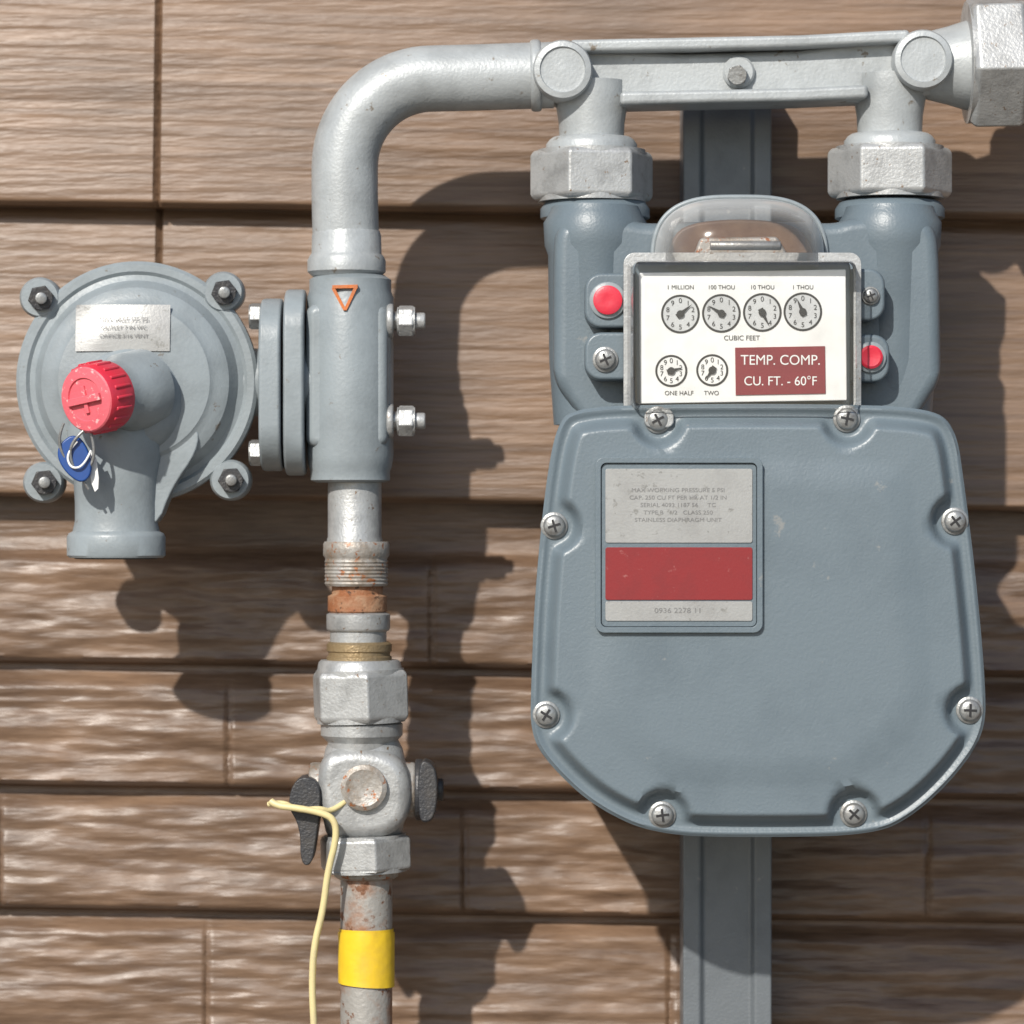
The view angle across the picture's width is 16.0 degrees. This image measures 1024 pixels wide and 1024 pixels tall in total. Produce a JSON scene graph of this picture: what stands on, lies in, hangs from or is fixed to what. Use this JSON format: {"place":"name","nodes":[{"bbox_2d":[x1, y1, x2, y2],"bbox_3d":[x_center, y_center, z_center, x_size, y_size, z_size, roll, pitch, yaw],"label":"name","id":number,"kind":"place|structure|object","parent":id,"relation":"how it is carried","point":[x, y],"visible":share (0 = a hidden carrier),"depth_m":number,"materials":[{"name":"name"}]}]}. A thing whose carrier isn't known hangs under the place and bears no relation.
{"place":"outdoors","nodes":[
{"label":"outdoors","id":0,"kind":"place"},
{"bbox_2d":[531,439,554,679],"bbox_3d":[0.104,0.046,1.549,0.192,0.183,0.007,0,0,0],"label":"case flange","id":1,"kind":"object","parent":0,"point":[538,555],"visible":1,"depth_m":1.55,"materials":[{"name":"grey metal"}]},
{"bbox_2d":[668,219,811,252],"bbox_3d":[0.098,-0.115,1.568,0.062,0.022,0.008,0,0,0],"label":"hood interior","id":2,"kind":"object","parent":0,"point":[686,239],"visible":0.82,"depth_m":1.56,"materials":[{"name":"beige plastic"}]},
{"bbox_2d":[694,237,785,252],"bbox_3d":[0.098,-0.114,1.562,0.040,0.008,0.005,0,0,0],"label":"hood interior bracket","id":3,"kind":"object","parent":2,"relation":"attached to","point":[703,245],"visible":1,"depth_m":1.56,"materials":[{"name":"silver metal"}]},
{"bbox_2d":[710,241,780,249],"bbox_3d":[0.100,-0.114,1.560,0.030,0.004,0.004,0,0,0],"label":"hood interior shaft","id":4,"kind":"object","parent":3,"relation":"attached to","point":[745,245],"visible":1,"depth_m":1.56,"materials":[{"name":"silver metal"}]},
{"bbox_3d":[0.105,0.046,1.597,0.185,0.176,0.089,0,0,0],"label":"case","id":5,"kind":"object","parent":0,"visible":0},
{"bbox_2d":[543,203,646,424],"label":"inlet column","id":6,"kind":"structure","parent":5,"relation":"on","point":[595,230],"depth_m":1.57,"materials":[{"name":"grey metal"}]},
{"bbox_2d":[530,146,652,201],"bbox_3d":[0.035,-0.147,1.600,0.054,0.022,0.051,0,0,0],"label":"inlet swivel nut","id":7,"kind":"object","parent":6,"relation":"on","point":[578,171],"visible":0.81,"depth_m":1.58,"materials":[{"name":"metal"}]},
{"bbox_2d":[538,145,644,203],"bbox_3d":[0.035,-0.147,1.600,0.047,0.023,0.047,0,0,0],"label":"inlet swivel nut face","id":8,"kind":"object","parent":7,"relation":"attached to","point":[546,198],"visible":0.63,"depth_m":1.58},
{"bbox_2d":[546,134,636,147],"bbox_3d":[0.035,-0.162,1.600,0.040,0.006,0.040,0,0,0],"label":"inlet swivel collar","id":9,"kind":"object","parent":7,"relation":"on","point":[591,139],"visible":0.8,"depth_m":1.58,"materials":[{"name":"metal"}]},
{"bbox_2d":[540,198,649,220],"bbox_3d":[0.036,-0.133,1.600,0.048,0.009,0.048,0,0,0],"label":"inlet column collar","id":10,"kind":"object","parent":6,"relation":"attached to","point":[545,209],"visible":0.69,"depth_m":1.58,"materials":[{"name":"grey metal"}]},
{"bbox_2d":[633,262,850,404],"bbox_3d":[0.098,-0.075,1.561,0.092,0.066,0.022,0,0,0],"label":"index base","id":11,"kind":"object","parent":5,"relation":"on","point":[649,267],"visible":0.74,"depth_m":1.55,"materials":[{"name":"grey metal"}]},
{"bbox_2d":[592,347,617,371],"bbox_3d":[0.040,-0.065,1.553,0.011,0.011,0.001,0,0,0],"label":"washer","id":12,"kind":"object","parent":11,"relation":"attached to","point":[597,367],"visible":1,"depth_m":1.55,"materials":[{"name":"metal"}]},
{"bbox_2d":[595,349,615,369],"bbox_3d":[0.040,-0.065,1.552,0.009,0.009,0.003,0,0,0],"label":"index screw","id":13,"kind":"object","parent":11,"relation":"attached to","point":[603,365],"visible":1,"depth_m":1.55,"materials":[{"name":"metal"}]},
{"bbox_2d":[589,282,622,318],"bbox_3d":[0.041,-0.090,1.553,0.016,0.016,0.002,0,0,0],"label":"red seal plug collar","id":14,"kind":"object","parent":11,"relation":"attached to","point":[598,313],"visible":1,"depth_m":1.55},
{"bbox_2d":[593,285,621,314],"bbox_3d":[0.041,-0.090,1.552,0.012,0.012,0.004,0,0,0],"label":"red seal plug","id":15,"kind":"object","parent":14,"relation":"in","point":[607,299],"visible":1,"depth_m":1.55,"materials":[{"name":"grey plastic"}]},
{"bbox_2d":[584,332,634,380],"bbox_3d":[0.045,-0.067,1.563,0.027,0.020,0.018,0,0,0],"label":"index lug","id":16,"kind":"object","parent":11,"relation":"attached to","point":[596,341],"visible":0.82,"depth_m":1.55,"materials":[{"name":"grey metal"}]},
{"bbox_2d":[584,273,634,328],"bbox_3d":[0.045,-0.090,1.563,0.027,0.023,0.018,0,0,0],"label":"index lug","id":17,"kind":"object","parent":11,"relation":"attached to","point":[593,319],"visible":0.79,"depth_m":1.55,"materials":[{"name":"grey metal"}]},
{"bbox_2d":[655,355,686,386],"bbox_3d":[0.067,-0.060,1.541,0.014,0.014,0.001,0,0,0],"label":"dial ring","id":18,"kind":"object","parent":11,"relation":"attached to","point":[658,378],"visible":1,"depth_m":1.54,"materials":[{"name":"grey metal"}]},
{"bbox_2d":[661,295,699,332],"bbox_3d":[0.071,-0.084,1.541,0.016,0.016,0.001,0,0,0],"label":"dial ring","id":19,"kind":"object","parent":11,"relation":"attached to","point":[696,305],"visible":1,"depth_m":1.54,"materials":[{"name":"grey metal"}]},
{"bbox_2d":[665,391,718,394],"bbox_3d":[0.076,-0.050,1.541,0.023,0.002,0.001,0,0,0],"label":"dial caption","id":20,"kind":"object","parent":11,"relation":"attached to","point":[691,393],"visible":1,"depth_m":1.54,"materials":[{"name":"black"}]},
{"bbox_2d":[696,354,727,385],"bbox_3d":[0.085,-0.060,1.541,0.014,0.014,0.001,0,0,0],"label":"dial ring","id":21,"kind":"object","parent":11,"relation":"attached to","point":[706,356],"visible":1,"depth_m":1.54,"materials":[{"name":"grey metal"}]},
{"bbox_2d":[702,294,740,332],"bbox_3d":[0.089,-0.084,1.541,0.016,0.016,0.001,0,0,0],"label":"dial ring","id":22,"kind":"object","parent":11,"relation":"attached to","point":[712,297],"visible":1,"depth_m":1.54,"materials":[{"name":"grey metal"}]},
{"bbox_2d":[711,285,734,288],"bbox_3d":[0.089,-0.095,1.541,0.011,0.002,0.001,0,0,0],"label":"dial caption","id":23,"kind":"object","parent":11,"relation":"attached to","point":[725,286],"visible":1,"depth_m":1.54,"materials":[{"name":"black"}]},
{"bbox_2d":[724,335,753,339],"bbox_3d":[0.097,-0.074,1.541,0.015,0.002,0.001,0,0,0],"label":"dial caption","id":24,"kind":"object","parent":11,"relation":"attached to","point":[739,337],"visible":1,"depth_m":1.54,"materials":[{"name":"black"}]},
{"bbox_2d":[650,194,828,252],"bbox_3d":[0.098,-0.121,1.567,0.077,0.032,0.002,0,0,0],"label":"hood rim","id":25,"kind":"object","parent":11,"relation":"on","point":[701,198],"visible":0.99,"depth_m":1.57,"materials":[{"name":"grey metal"}]},
{"bbox_2d":[655,198,823,252],"bbox_3d":[0.098,-0.120,1.554,0.074,0.030,0.037,0,0,0],"label":"clear index hood","id":26,"kind":"object","parent":11,"relation":"on","point":[676,211],"visible":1,"depth_m":1.56,"materials":[{"name":"plastic"}]},
{"bbox_2d":[623,253,860,405],"bbox_3d":[0.098,-0.075,1.551,0.101,0.071,0.002,0,0,0],"label":"cover flange","id":27,"kind":"object","parent":11,"relation":"attached to","point":[628,332],"visible":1,"depth_m":1.55,"materials":[{"name":"metal"}]},
{"bbox_2d":[629,260,855,408],"bbox_3d":[0.098,-0.075,1.543,0.098,0.066,0.022,0,0,0],"label":"clear index cover","id":28,"kind":"object","parent":11,"relation":"attached to","point":[633,262],"visible":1,"depth_m":1.54,"materials":[{"name":"plastic"}]},
{"bbox_2d":[639,269,846,403],"bbox_3d":[0.098,-0.074,1.546,0.088,0.057,0.010,0,0,0],"label":"index dial plate","id":29,"kind":"object","parent":11,"relation":"attached to","point":[658,340],"visible":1,"depth_m":1.54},
{"bbox_2d":[657,357,684,384],"bbox_3d":[0.067,-0.060,1.541,0.012,0.012,0.001,0,0,0],"label":"dial face","id":30,"kind":"object","parent":29,"relation":"on","point":[676,374],"visible":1,"depth_m":1.54},
{"bbox_2d":[668,367,674,374],"bbox_3d":[0.067,-0.060,1.540,0.003,0.003,0.001,0,0,0],"label":"dial hub","id":31,"kind":"object","parent":30,"relation":"on","point":[671,370],"visible":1,"depth_m":1.54,"materials":[{"name":"grey metal"}]},
{"bbox_2d":[663,297,697,330],"bbox_3d":[0.071,-0.084,1.541,0.015,0.015,0.001,0,0,0],"label":"dial face","id":32,"kind":"object","parent":29,"relation":"attached to","point":[674,309],"visible":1,"depth_m":1.54},
{"bbox_2d":[677,310,683,317],"bbox_3d":[0.071,-0.084,1.540,0.003,0.003,0.001,0,0,0],"label":"dial hub","id":33,"kind":"object","parent":32,"relation":"attached to","point":[680,313],"visible":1,"depth_m":1.54,"materials":[{"name":"grey metal"}]},
{"bbox_2d":[698,356,725,383],"bbox_3d":[0.085,-0.060,1.541,0.012,0.012,0.001,0,0,0],"label":"dial face","id":34,"kind":"object","parent":29,"relation":"on","point":[717,362],"visible":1,"depth_m":1.54},
{"bbox_2d":[708,366,715,373],"bbox_3d":[0.085,-0.060,1.540,0.003,0.003,0.001,0,0,0],"label":"dial hub","id":35,"kind":"object","parent":34,"relation":"on","point":[712,370],"visible":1,"depth_m":1.54,"materials":[{"name":"grey metal"}]},
{"bbox_2d":[704,296,738,330],"bbox_3d":[0.089,-0.084,1.541,0.015,0.015,0.001,0,0,0],"label":"dial face","id":36,"kind":"object","parent":29,"relation":"attached to","point":[727,304],"visible":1,"depth_m":1.54},
{"bbox_2d":[718,310,724,316],"bbox_3d":[0.088,-0.084,1.540,0.003,0.003,0.001,0,0,0],"label":"dial hub","id":37,"kind":"object","parent":36,"relation":"attached to","point":[721,313],"visible":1,"depth_m":1.54,"materials":[{"name":"grey metal"}]},
{"bbox_2d":[745,295,779,329],"bbox_3d":[0.106,-0.085,1.541,0.015,0.015,0.001,0,0,0],"label":"dial face","id":38,"kind":"object","parent":29,"relation":"attached to","point":[768,303],"visible":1,"depth_m":1.54},
{"bbox_2d":[759,309,765,315],"bbox_3d":[0.106,-0.084,1.540,0.003,0.003,0.001,0,0,0],"label":"dial hub","id":39,"kind":"object","parent":38,"relation":"attached to","point":[762,312],"visible":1,"depth_m":1.54,"materials":[{"name":"grey metal"}]},
{"bbox_2d":[786,295,819,328],"bbox_3d":[0.123,-0.085,1.541,0.015,0.015,0.001,0,0,0],"label":"dial face","id":40,"kind":"object","parent":29,"relation":"attached to","point":[807,305],"visible":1,"depth_m":1.54},
{"bbox_2d":[799,308,806,315],"bbox_3d":[0.123,-0.085,1.540,0.003,0.003,0.001,0,0,0],"label":"dial hub","id":41,"kind":"object","parent":40,"relation":"attached to","point":[802,311],"visible":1,"depth_m":1.54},
{"bbox_2d":[743,293,781,331],"bbox_3d":[0.106,-0.085,1.541,0.016,0.016,0.001,0,0,0],"label":"dial ring","id":42,"kind":"object","parent":11,"relation":"attached to","point":[772,297],"visible":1,"depth_m":1.54,"materials":[{"name":"grey metal"}]},
{"bbox_2d":[751,285,773,288],"bbox_3d":[0.106,-0.095,1.541,0.010,0.002,0.001,0,0,0],"label":"dial caption","id":43,"kind":"object","parent":11,"relation":"attached to","point":[759,287],"visible":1,"depth_m":1.54,"materials":[{"name":"black"}]},
{"bbox_2d":[735,346,825,394],"bbox_3d":[0.114,-0.060,1.542,0.038,0.021,0.004,0,0,0],"label":"temperature label","id":44,"kind":"object","parent":11,"relation":"attached to","point":[789,372],"visible":1,"depth_m":1.54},
{"bbox_2d":[741,355,819,364],"bbox_3d":[0.114,-0.064,1.540,0.033,0.004,0.001,0,0,0],"label":"temperature text","id":45,"kind":"object","parent":44,"relation":"on","point":[757,356],"visible":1,"depth_m":1.54},
{"bbox_2d":[744,376,816,384],"bbox_3d":[0.114,-0.056,1.540,0.031,0.004,0.001,0,0,0],"label":"temperature text","id":46,"kind":"object","parent":44,"relation":"on","point":[796,380],"visible":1,"depth_m":1.54},
{"bbox_2d":[783,292,821,330],"bbox_3d":[0.123,-0.085,1.541,0.016,0.016,0.001,0,0,0],"label":"dial ring","id":47,"kind":"object","parent":11,"relation":"attached to","point":[794,295],"visible":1,"depth_m":1.54,"materials":[{"name":"grey metal"}]},
{"bbox_2d":[851,269,884,322],"bbox_3d":[0.149,-0.093,1.563,0.020,0.022,0.018,0,0,0],"label":"index lug","id":48,"kind":"object","parent":11,"relation":"attached to","point":[872,278],"visible":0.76,"depth_m":1.55,"materials":[{"name":"grey metal"}]},
{"bbox_2d":[863,288,877,302],"bbox_3d":[0.153,-0.092,1.552,0.006,0.006,0.003,0,0,0],"label":"index screw","id":49,"kind":"object","parent":11,"relation":"attached to","point":[867,293],"visible":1,"depth_m":1.55,"materials":[{"name":"metal"}]},
{"bbox_2d":[861,286,879,304],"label":"washer","id":50,"kind":"object","parent":11,"relation":"attached to","point":[867,303],"visible":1,"depth_m":1.55,"materials":[{"name":"metal"}]},
{"bbox_2d":[861,342,885,372],"bbox_3d":[0.153,-0.066,1.553,0.013,0.013,0.002,0,0,0],"label":"red seal plug collar","id":51,"kind":"object","parent":11,"relation":"attached to","point":[880,366],"visible":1,"depth_m":1.55,"materials":[{"name":"metal"}]},
{"bbox_2d":[553,219,939,410],"bbox_3d":[0.102,-0.076,1.603,0.167,0.103,0.070,0,0,0],"label":"case","id":52,"kind":"object","parent":5,"relation":"on","point":[915,389],"visible":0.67,"depth_m":1.57,"materials":[{"name":"grey metal"}]},
{"bbox_2d":[851,335,888,382],"bbox_3d":[0.150,-0.066,1.563,0.022,0.020,0.018,0,0,0],"label":"index lug","id":53,"kind":"object","parent":52,"relation":"attached to","point":[877,376],"visible":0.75,"depth_m":1.55,"materials":[{"name":"grey metal"}]},
{"bbox_2d":[861,345,882,368],"bbox_3d":[0.153,-0.066,1.552,0.010,0.010,0.004,0,0,0],"label":"red seal plug","id":54,"kind":"object","parent":53,"relation":"in","point":[871,356],"visible":1,"depth_m":1.55,"materials":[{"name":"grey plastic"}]},
{"bbox_2d":[531,404,984,836],"bbox_3d":[0.104,0.046,1.537,0.192,0.183,0.016,0,0,0],"label":"front cover","id":55,"kind":"object","parent":5,"relation":"attached to","point":[852,668],"visible":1,"depth_m":1.53,"materials":[{"name":"grey metal"}]},
{"bbox_2d":[535,704,556,725],"bbox_3d":[0.014,0.086,1.537,0.009,0.009,0.003,0,0,0],"label":"cover bolt","id":56,"kind":"object","parent":55,"relation":"attached to","point":[539,716],"visible":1,"depth_m":1.54,"materials":[{"name":"metal"}]},
{"bbox_2d":[533,701,559,727],"bbox_3d":[0.014,0.086,1.538,0.012,0.012,0.001,0,0,0],"label":"cover bolt washer","id":57,"kind":"object","parent":55,"relation":"attached to","point":[553,705],"visible":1,"depth_m":1.54,"materials":[{"name":"silver metal"}]},
{"bbox_2d":[540,711,551,718],"bbox_3d":[0.014,0.086,1.535,0.005,0.004,0.001,0,0,0],"label":"cover bolt slot","id":58,"kind":"object","parent":57,"relation":"on","point":[546,715],"visible":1,"depth_m":1.53,"materials":[{"name":"black"}]},
{"bbox_2d":[543,515,564,536],"bbox_3d":[0.018,0.006,1.537,0.009,0.009,0.003,0,0,0],"label":"cover bolt","id":59,"kind":"object","parent":55,"relation":"attached to","point":[548,522],"visible":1,"depth_m":1.54,"materials":[{"name":"metal"}]},
{"bbox_2d":[541,512,567,538],"bbox_3d":[0.018,0.006,1.538,0.012,0.012,0.001,0,0,0],"label":"cover bolt washer","id":60,"kind":"object","parent":55,"relation":"attached to","point":[562,517],"visible":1,"depth_m":1.54,"materials":[{"name":"silver metal"}]},
{"bbox_2d":[551,519,556,531],"bbox_3d":[0.018,0.006,1.535,0.003,0.006,0.001,0,0,0],"label":"cover bolt slot","id":61,"kind":"object","parent":60,"relation":"on","point":[554,526],"visible":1,"depth_m":1.53,"materials":[{"name":"black"}]},
{"bbox_2d":[645,406,668,432],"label":"cover bolt washer","id":62,"kind":"object","parent":55,"relation":"attached to","point":[655,431],"visible":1,"depth_m":1.54,"materials":[{"name":"silver metal"}]},
{"bbox_2d":[648,409,667,430],"bbox_3d":[0.062,-0.039,1.537,0.009,0.009,0.003,0,0,0],"label":"cover bolt","id":63,"kind":"object","parent":62,"relation":"on","point":[656,426],"visible":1,"depth_m":1.54,"materials":[{"name":"metal"}]},
{"bbox_2d":[652,416,663,422],"bbox_3d":[0.061,-0.039,1.535,0.005,0.004,0.001,0,0,0],"label":"cover bolt slot","id":64,"kind":"object","parent":62,"relation":"on","point":[658,419],"visible":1,"depth_m":1.53,"materials":[{"name":"black"}]},
{"bbox_2d":[644,409,673,427],"bbox_3d":[0.062,-0.039,1.538,0.012,0.008,0.004,0,0,0],"label":"wire seal tab","id":65,"kind":"object","parent":55,"relation":"attached to","point":[670,414],"visible":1,"depth_m":1.54,"materials":[{"name":"metal"}]},
{"bbox_2d":[651,804,672,825],"bbox_3d":[0.064,0.128,1.537,0.009,0.009,0.003,0,0,0],"label":"cover bolt","id":66,"kind":"object","parent":55,"relation":"attached to","point":[667,809],"visible":1,"depth_m":1.54,"materials":[{"name":"metal"}]},
{"bbox_2d":[649,801,675,827],"bbox_3d":[0.063,0.128,1.538,0.012,0.012,0.001,0,0,0],"label":"cover bolt washer","id":67,"kind":"object","parent":55,"relation":"attached to","point":[665,803],"visible":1,"depth_m":1.54,"materials":[{"name":"silver metal"}]},
{"bbox_2d":[656,813,668,816],"bbox_3d":[0.064,0.128,1.535,0.006,0.002,0.001,0,0,0],"label":"cover bolt slot","id":68,"kind":"object","parent":67,"relation":"on","point":[661,815],"visible":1,"depth_m":1.53,"materials":[{"name":"black"}]},
{"bbox_2d":[601,463,755,626],"bbox_3d":[0.070,0.014,1.530,0.065,0.068,0.003,0,0,0],"label":"label backing","id":69,"kind":"object","parent":55,"relation":"attached to","point":[605,545],"visible":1,"depth_m":1.53,"materials":[{"name":"grey metal"}]},
{"bbox_2d":[605,469,751,542],"bbox_3d":[0.070,-0.003,1.529,0.062,0.031,0.002,0,0,0],"label":"foil label","id":70,"kind":"object","parent":55,"relation":"attached to","point":[732,511],"visible":1,"depth_m":1.53,"materials":[{"name":"silver metal"}]},
{"bbox_2d":[630,488,725,521],"bbox_3d":[0.070,-0.003,1.528,0.041,0.014,0.001,0,0,0],"label":"label text","id":71,"kind":"object","parent":70,"relation":"on","point":[678,504],"visible":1,"depth_m":1.53},
{"bbox_2d":[595,457,762,632],"bbox_3d":[0.070,0.014,1.529,0.070,0.074,0.004,0,0,0],"label":"label frame","id":72,"kind":"object","parent":55,"relation":"attached to","point":[600,462],"visible":1,"depth_m":1.53,"materials":[{"name":"grey metal"}]},
{"bbox_2d":[605,547,751,599],"bbox_3d":[0.070,0.026,1.529,0.062,0.022,0.002,0,0,0],"label":"red label","id":73,"kind":"object","parent":72,"relation":"attached to","point":[678,573],"visible":1,"depth_m":1.53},
{"bbox_2d":[605,601,751,620],"bbox_3d":[0.070,0.042,1.529,0.062,0.008,0.002,0,0,0],"label":"foil label","id":74,"kind":"object","parent":72,"relation":"on","point":[709,610],"visible":1,"depth_m":1.53,"materials":[{"name":"silver metal"}]},
{"bbox_2d":[655,608,699,612],"bbox_3d":[0.069,0.041,1.528,0.019,0.002,0.001,0,0,0],"label":"label text","id":75,"kind":"object","parent":74,"relation":"on","point":[676,610],"visible":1,"depth_m":1.53},
{"bbox_2d":[833,405,859,431],"bbox_3d":[0.141,-0.039,1.538,0.012,0.012,0.001,0,0,0],"label":"cover bolt washer","id":76,"kind":"object","parent":55,"relation":"attached to","point":[836,424],"visible":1,"depth_m":1.54,"materials":[{"name":"silver metal"}]},
{"bbox_2d":[836,408,857,429],"bbox_3d":[0.141,-0.039,1.537,0.009,0.009,0.003,0,0,0],"label":"cover bolt","id":77,"kind":"object","parent":76,"relation":"on","point":[840,421],"visible":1,"depth_m":1.54,"materials":[{"name":"metal"}]},
{"bbox_2d":[841,416,853,420],"bbox_3d":[0.141,-0.039,1.535,0.006,0.002,0.001,0,0,0],"label":"cover bolt slot","id":78,"kind":"object","parent":76,"relation":"on","point":[847,418],"visible":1,"depth_m":1.53,"materials":[{"name":"black"}]},
{"bbox_2d":[840,800,866,826],"bbox_3d":[0.144,0.128,1.538,0.012,0.012,0.001,0,0,0],"label":"cover bolt washer","id":79,"kind":"object","parent":55,"relation":"attached to","point":[846,804],"visible":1,"depth_m":1.54,"materials":[{"name":"silver metal"}]},
{"bbox_2d":[843,803,864,824],"bbox_3d":[0.144,0.127,1.537,0.009,0.009,0.003,0,0,0],"label":"cover bolt","id":80,"kind":"object","parent":55,"relation":"attached to","point":[860,813],"visible":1,"depth_m":1.54,"materials":[{"name":"metal"}]},
{"bbox_2d":[849,809,858,819],"bbox_3d":[0.144,0.128,1.535,0.004,0.005,0.001,0,0,0],"label":"cover bolt slot","id":81,"kind":"object","parent":55,"relation":"attached to","point":[853,814],"visible":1,"depth_m":1.53,"materials":[{"name":"black"}]},
{"bbox_2d":[941,508,967,534],"bbox_3d":[0.187,0.004,1.538,0.012,0.012,0.001,0,0,0],"label":"cover bolt washer","id":82,"kind":"object","parent":55,"relation":"attached to","point":[944,526],"visible":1,"depth_m":1.54,"materials":[{"name":"silver metal"}]},
{"bbox_2d":[951,515,960,526],"bbox_3d":[0.187,0.004,1.535,0.004,0.005,0.001,0,0,0],"label":"cover bolt slot","id":83,"kind":"object","parent":82,"relation":"on","point":[955,520],"visible":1,"depth_m":1.53,"materials":[{"name":"black"}]},
{"bbox_2d":[944,510,965,531],"bbox_3d":[0.187,0.004,1.537,0.009,0.009,0.003,0,0,0],"label":"cover bolt","id":84,"kind":"object","parent":55,"relation":"attached to","point":[949,520],"visible":1,"depth_m":1.54,"materials":[{"name":"metal"}]},
{"bbox_2d":[956,696,982,723],"bbox_3d":[0.193,0.084,1.538,0.012,0.012,0.001,0,0,0],"label":"cover bolt washer","id":85,"kind":"object","parent":55,"relation":"attached to","point":[958,705],"visible":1,"depth_m":1.54,"materials":[{"name":"silver metal"}]},
{"bbox_2d":[959,699,980,720],"bbox_3d":[0.193,0.084,1.537,0.009,0.009,0.003,0,0,0],"label":"cover bolt","id":86,"kind":"object","parent":55,"relation":"attached to","point":[965,704],"visible":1,"depth_m":1.54,"materials":[{"name":"metal"}]},
{"bbox_2d":[969,704,971,716],"bbox_3d":[0.193,0.084,1.535,0.001,0.006,0.001,0,0,0],"label":"cover bolt slot","id":87,"kind":"object","parent":55,"relation":"attached to","point":[970,709],"visible":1,"depth_m":1.53,"materials":[{"name":"black"}]},
{"bbox_2d":[839,203,941,411],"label":"outlet column","id":88,"kind":"structure","parent":5,"relation":"on","point":[894,230],"depth_m":1.57,"materials":[{"name":"grey metal"}]},
{"bbox_2d":[835,197,944,220],"bbox_3d":[0.166,-0.133,1.600,0.048,0.009,0.048,0,0,0],"label":"outlet column collar","id":89,"kind":"object","parent":88,"relation":"attached to","point":[939,208],"visible":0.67,"depth_m":1.58,"materials":[{"name":"grey metal"}]},
{"bbox_2d":[828,143,951,197],"bbox_3d":[0.166,-0.149,1.600,0.054,0.022,0.049,0,0,0],"label":"outlet swivel nut","id":90,"kind":"object","parent":88,"relation":"on","point":[869,168],"visible":0.82,"depth_m":1.58,"materials":[{"name":"metal"}]},
{"bbox_2d":[836,142,943,200],"bbox_3d":[0.166,-0.149,1.600,0.047,0.023,0.047,0,0,0],"label":"outlet swivel nut face","id":91,"kind":"object","parent":90,"relation":"attached to","point":[847,195],"visible":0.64,"depth_m":1.58},
{"bbox_2d":[844,130,935,143],"bbox_3d":[0.166,-0.163,1.600,0.040,0.006,0.040,0,0,0],"label":"outlet swivel collar","id":92,"kind":"object","parent":90,"relation":"on","point":[890,136],"visible":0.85,"depth_m":1.58,"materials":[{"name":"metal"}]},
{"label":"ground","id":93,"kind":"structure","parent":0,"visible":0},
{"bbox_2d":[283,39,553,1023],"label":"gas service pipe","id":94,"kind":"object","parent":93,"relation":"on","point":[343,419],"visible":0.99,"depth_m":1.59,"materials":[{"name":"metal"}]},
{"bbox_2d":[16,261,283,558],"bbox_3d":[-0.159,-0.045,1.590,0.117,0.130,0.091,0,0,0],"label":"gas pressure regulator","id":95,"kind":"object","parent":94,"relation":"attached to","point":[147,392],"visible":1,"depth_m":1.58,"materials":[{"name":"grey metal"}]},
{"bbox_2d":[267,798,345,1023],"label":"tracer wire","id":96,"kind":"object","parent":94,"relation":"attached to","point":[323,812],"visible":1,"depth_m":1.58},
{"bbox_2d":[680,109,771,1023],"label":"steel strut channel","id":97,"kind":"object","parent":93,"relation":"on","point":[725,930],"visible":0.32,"depth_m":1.64,"materials":[{"name":"grey metal"}]},
{"bbox_2d":[533,0,1023,134],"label":"meter bar","id":98,"kind":"object","parent":97,"relation":"attached to","point":[971,64],"visible":0.98,"depth_m":1.58,"materials":[{"name":"metal"}]},
{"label":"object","id":99,"kind":"object","parent":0,"visible":0},
{"bbox_2d":[0,0,1023,1023],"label":"siding","id":100,"kind":"object","parent":99,"relation":"attached to","point":[162,741],"visible":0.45,"depth_m":1.68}
]}

